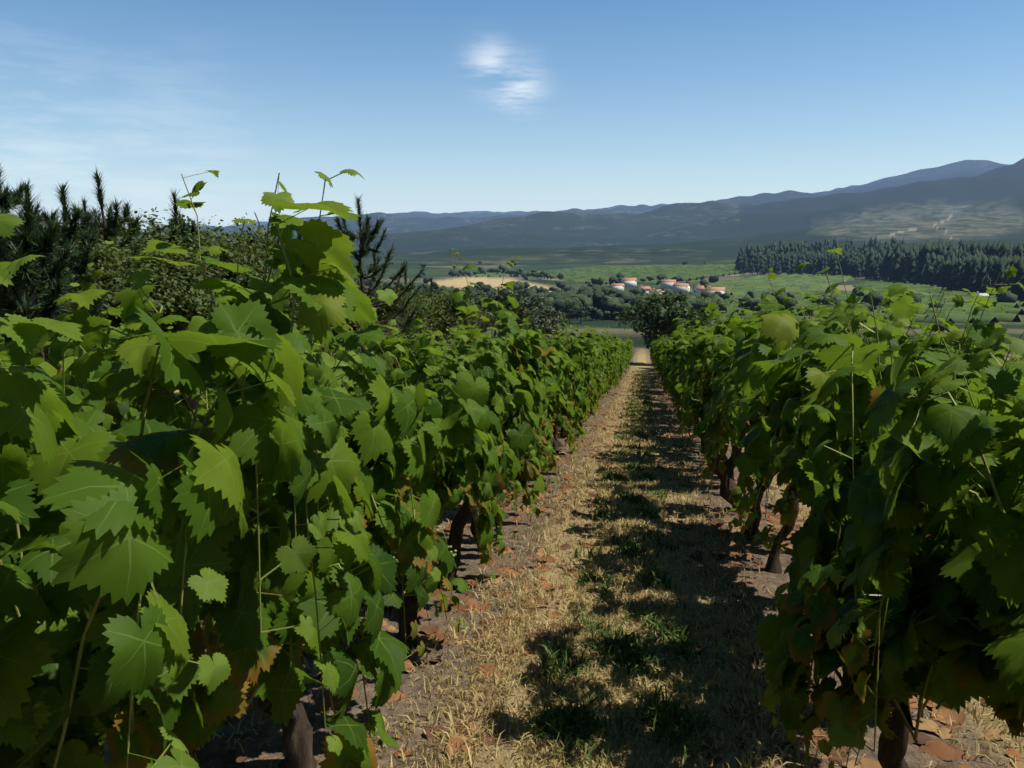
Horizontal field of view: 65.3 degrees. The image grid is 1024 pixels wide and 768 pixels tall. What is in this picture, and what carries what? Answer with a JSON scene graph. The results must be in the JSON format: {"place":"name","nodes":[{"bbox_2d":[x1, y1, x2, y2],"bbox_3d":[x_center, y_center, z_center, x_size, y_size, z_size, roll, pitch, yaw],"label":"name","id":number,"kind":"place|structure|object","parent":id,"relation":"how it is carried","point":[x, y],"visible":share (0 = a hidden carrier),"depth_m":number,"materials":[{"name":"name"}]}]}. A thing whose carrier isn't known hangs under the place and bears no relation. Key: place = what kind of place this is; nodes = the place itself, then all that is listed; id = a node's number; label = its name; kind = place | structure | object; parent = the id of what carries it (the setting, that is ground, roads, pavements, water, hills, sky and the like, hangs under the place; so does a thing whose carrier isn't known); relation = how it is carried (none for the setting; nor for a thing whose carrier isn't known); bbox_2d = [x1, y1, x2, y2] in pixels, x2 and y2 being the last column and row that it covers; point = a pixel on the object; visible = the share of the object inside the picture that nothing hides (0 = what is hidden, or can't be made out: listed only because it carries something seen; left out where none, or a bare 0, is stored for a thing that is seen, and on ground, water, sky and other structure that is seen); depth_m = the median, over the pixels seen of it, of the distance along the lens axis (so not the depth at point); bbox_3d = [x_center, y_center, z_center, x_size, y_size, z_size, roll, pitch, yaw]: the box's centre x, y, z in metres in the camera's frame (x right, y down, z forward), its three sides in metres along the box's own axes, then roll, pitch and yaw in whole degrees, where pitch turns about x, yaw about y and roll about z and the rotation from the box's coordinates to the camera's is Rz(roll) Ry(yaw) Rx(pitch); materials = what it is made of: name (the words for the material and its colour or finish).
{"place":"outdoors","nodes":[
{"label":"outdoors","id":0,"kind":"place"},
{"bbox_2d":[0,0,1023,229],"label":"sky","id":1,"kind":"structure","parent":0,"point":[440,106],"materials":[{"name":"blue"}]},
{"bbox_2d":[101,158,1023,767],"bbox_3d":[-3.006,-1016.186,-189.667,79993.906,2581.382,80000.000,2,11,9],"label":"terrain","id":2,"kind":"structure","parent":0,"point":[975,200],"depth_m":238.46,"materials":[{"name":"brown soil"}]},
{"bbox_2d":[0,164,451,410],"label":"pine","id":3,"kind":"object","parent":2,"relation":"on","point":[34,234],"depth_m":10.66,"materials":[{"name":"green plant"}]},
{"bbox_2d":[0,207,494,410],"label":"tree","id":4,"kind":"object","parent":2,"relation":"on","point":[173,295],"depth_m":12.37,"materials":[{"name":"green plant"}]},
{"bbox_2d":[0,171,619,767],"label":"canes","id":5,"kind":"object","parent":2,"relation":"on","point":[96,605],"visible":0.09,"depth_m":1.74,"materials":[{"name":"green plant"}]},
{"bbox_2d":[0,169,575,767],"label":"grapevine row","id":6,"kind":"object","parent":5,"relation":"on","point":[74,487],"visible":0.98,"depth_m":1.59,"materials":[{"name":"green plant"}]},
{"bbox_2d":[519,309,621,463],"bbox_3d":[1.365,-0.221,15.873,1.352,3.413,16.791,2,11,9],"label":"grapevine foliage","id":7,"kind":"object","parent":5,"relation":"attached to","point":[600,351],"visible":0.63,"depth_m":10.35,"materials":[{"name":"green plant"}]},
{"bbox_2d":[594,331,633,382],"bbox_3d":[5.103,-1.575,38.547,1.354,4.868,29.229,2,11,9],"label":"grapevine row","id":8,"kind":"object","parent":5,"relation":"on","point":[626,349],"visible":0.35,"depth_m":32.10,"materials":[{"name":"green plant"}]},
{"bbox_2d":[193,387,609,767],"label":"grapevine trunks","id":9,"kind":"object","parent":2,"relation":"on","point":[297,737],"visible":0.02,"depth_m":4.22,"materials":[{"name":"brown wood"}]},
{"bbox_2d":[241,243,670,340],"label":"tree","id":10,"kind":"object","parent":2,"relation":"on","point":[498,325],"visible":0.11,"depth_m":64.01,"materials":[{"name":"green plant"}]},
{"bbox_2d":[470,286,567,337],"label":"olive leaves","id":11,"kind":"object","parent":2,"relation":"on","point":[544,310],"visible":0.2,"depth_m":69.54,"materials":[{"name":"green plant"}]},
{"bbox_2d":[79,432,1023,767],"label":"litter","id":12,"kind":"object","parent":2,"relation":"on","point":[935,748],"visible":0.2,"depth_m":4.32,"materials":[{"name":"brown plant"}]},
{"bbox_2d":[99,374,1023,767],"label":"grass","id":13,"kind":"structure","parent":2,"relation":"on","point":[629,630],"depth_m":4.22,"materials":[{"name":"beige plant"}]},
{"bbox_2d":[463,286,711,348],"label":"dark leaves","id":14,"kind":"object","parent":2,"relation":"on","point":[669,311],"visible":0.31,"depth_m":56.98,"materials":[{"name":"green plant"}]},
{"bbox_2d":[399,421,791,563],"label":"grape stems","id":15,"kind":"object","parent":2,"relation":"on","point":[508,497],"visible":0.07,"depth_m":4.02,"materials":[{"name":"green plant"}]},
{"bbox_2d":[610,282,624,290],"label":"house","id":16,"kind":"structure","parent":2,"relation":"on","point":[619,286],"depth_m":655.38,"materials":[{"name":"white paint"}]},
{"bbox_2d":[621,278,636,286],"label":"house","id":17,"kind":"structure","parent":2,"relation":"on","point":[629,282],"depth_m":729.60,"materials":[{"name":"white paint"}]},
{"bbox_2d":[637,285,651,293],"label":"house","id":18,"kind":"structure","parent":2,"relation":"on","point":[647,288],"depth_m":597.05,"materials":[{"name":"orange tile"}]},
{"bbox_2d":[557,371,746,437],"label":"litter","id":19,"kind":"object","parent":2,"relation":"on","point":[607,411],"visible":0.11,"depth_m":17.94,"materials":[{"name":"brown plant"}]},
{"bbox_2d":[649,288,665,293],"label":"house","id":20,"kind":"structure","parent":2,"relation":"on","point":[651,291],"depth_m":520.18,"materials":[{"name":"orange tile"}]},
{"bbox_2d":[661,278,676,288],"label":"house","id":21,"kind":"structure","parent":2,"relation":"on","point":[667,283],"depth_m":685.62,"materials":[{"name":"white paint"}]},
{"bbox_2d":[673,282,689,292],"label":"house","id":22,"kind":"structure","parent":2,"relation":"on","point":[682,287],"depth_m":604.62,"materials":[{"name":"white paint"}]},
{"bbox_2d":[356,259,1017,320],"bbox_3d":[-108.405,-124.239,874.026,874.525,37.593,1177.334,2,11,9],"label":"valley trees","id":23,"kind":"object","parent":2,"relation":"on","point":[595,296],"visible":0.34,"depth_m":355.08,"materials":[{"name":"green plant"}]},
{"bbox_2d":[692,284,708,294],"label":"house","id":24,"kind":"structure","parent":2,"relation":"on","point":[698,289],"depth_m":561.43,"materials":[{"name":"white paint"}]},
{"bbox_2d":[705,286,725,293],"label":"house","id":25,"kind":"structure","parent":2,"relation":"on","point":[722,290],"depth_m":522.57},
{"bbox_2d":[460,264,1023,323],"bbox_3d":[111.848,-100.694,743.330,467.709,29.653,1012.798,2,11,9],"label":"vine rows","id":26,"kind":"object","parent":2,"relation":"on","point":[811,283],"visible":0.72,"depth_m":623.20,"materials":[{"name":"green plant"}]},
{"bbox_2d":[679,395,912,767],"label":"grapevine trunks","id":27,"kind":"object","parent":2,"relation":"on","point":[891,753],"visible":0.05,"depth_m":5.89,"materials":[{"name":"brown wood"}]},
{"bbox_2d":[659,253,1023,767],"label":"canes","id":28,"kind":"object","parent":2,"relation":"on","point":[921,708],"visible":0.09,"depth_m":2.24,"materials":[{"name":"green plant"}]},
{"bbox_2d":[649,330,673,378],"bbox_3d":[7.308,-1.508,38.140,1.333,4.887,29.037,2,11,9],"label":"grapevine row","id":29,"kind":"object","parent":28,"relation":"attached to","point":[654,353],"visible":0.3,"depth_m":31.84,"materials":[{"name":"green plant"}]},
{"bbox_2d":[657,277,1023,481],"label":"grapevine foliage","id":30,"kind":"object","parent":28,"relation":"on","point":[674,353],"depth_m":9.72,"materials":[{"name":"green plant"}]},
{"bbox_2d":[685,248,1023,767],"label":"grapevine row","id":31,"kind":"object","parent":28,"relation":"attached to","point":[967,560],"visible":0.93,"depth_m":2.10,"materials":[{"name":"green plant"}]},
{"bbox_2d":[735,236,1023,300],"bbox_3d":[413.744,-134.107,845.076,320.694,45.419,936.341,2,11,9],"label":"conifer forest","id":32,"kind":"object","parent":2,"relation":"on","point":[971,267],"visible":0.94,"depth_m":665.74,"materials":[{"name":"green plant"}]},
{"bbox_2d":[973,291,988,296],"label":"house","id":33,"kind":"structure","parent":2,"relation":"on","point":[983,294],"depth_m":416.16,"materials":[{"name":"white paint"}]},
{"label":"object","id":34,"kind":"object","parent":2,"relation":"on","visible":0},
{"bbox_2d":[0,240,574,457],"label":"grapevine row","id":35,"kind":"object","parent":34,"relation":"attached to","point":[116,410],"visible":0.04,"depth_m":4.80,"materials":[{"name":"green plant"}]},
{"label":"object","id":36,"kind":"object","parent":2,"relation":"on","visible":0},
{"bbox_2d":[968,352,1023,371],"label":"grapevine row","id":37,"kind":"object","parent":36,"relation":"attached to","point":[1008,360],"depth_m":16.66,"materials":[{"name":"green plant"}]},
{"bbox_2d":[390,424,794,577],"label":"grape bunches","id":38,"kind":"object","parent":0,"point":[786,506],"visible":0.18,"depth_m":4.36,"materials":[{"name":"purple food"}]},
{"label":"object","id":39,"kind":"object","parent":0,"visible":0},
{"bbox_2d":[793,317,1023,478],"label":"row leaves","id":40,"kind":"object","parent":39,"relation":"attached to","point":[1016,400],"depth_m":7.39,"materials":[{"name":"green plant"}]},
{"bbox_2d":[993,359,1023,403],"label":"row leaves","id":41,"kind":"object","parent":39,"relation":"attached to","point":[1003,396],"visible":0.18,"depth_m":6.27,"materials":[{"name":"green plant"}]}
]}

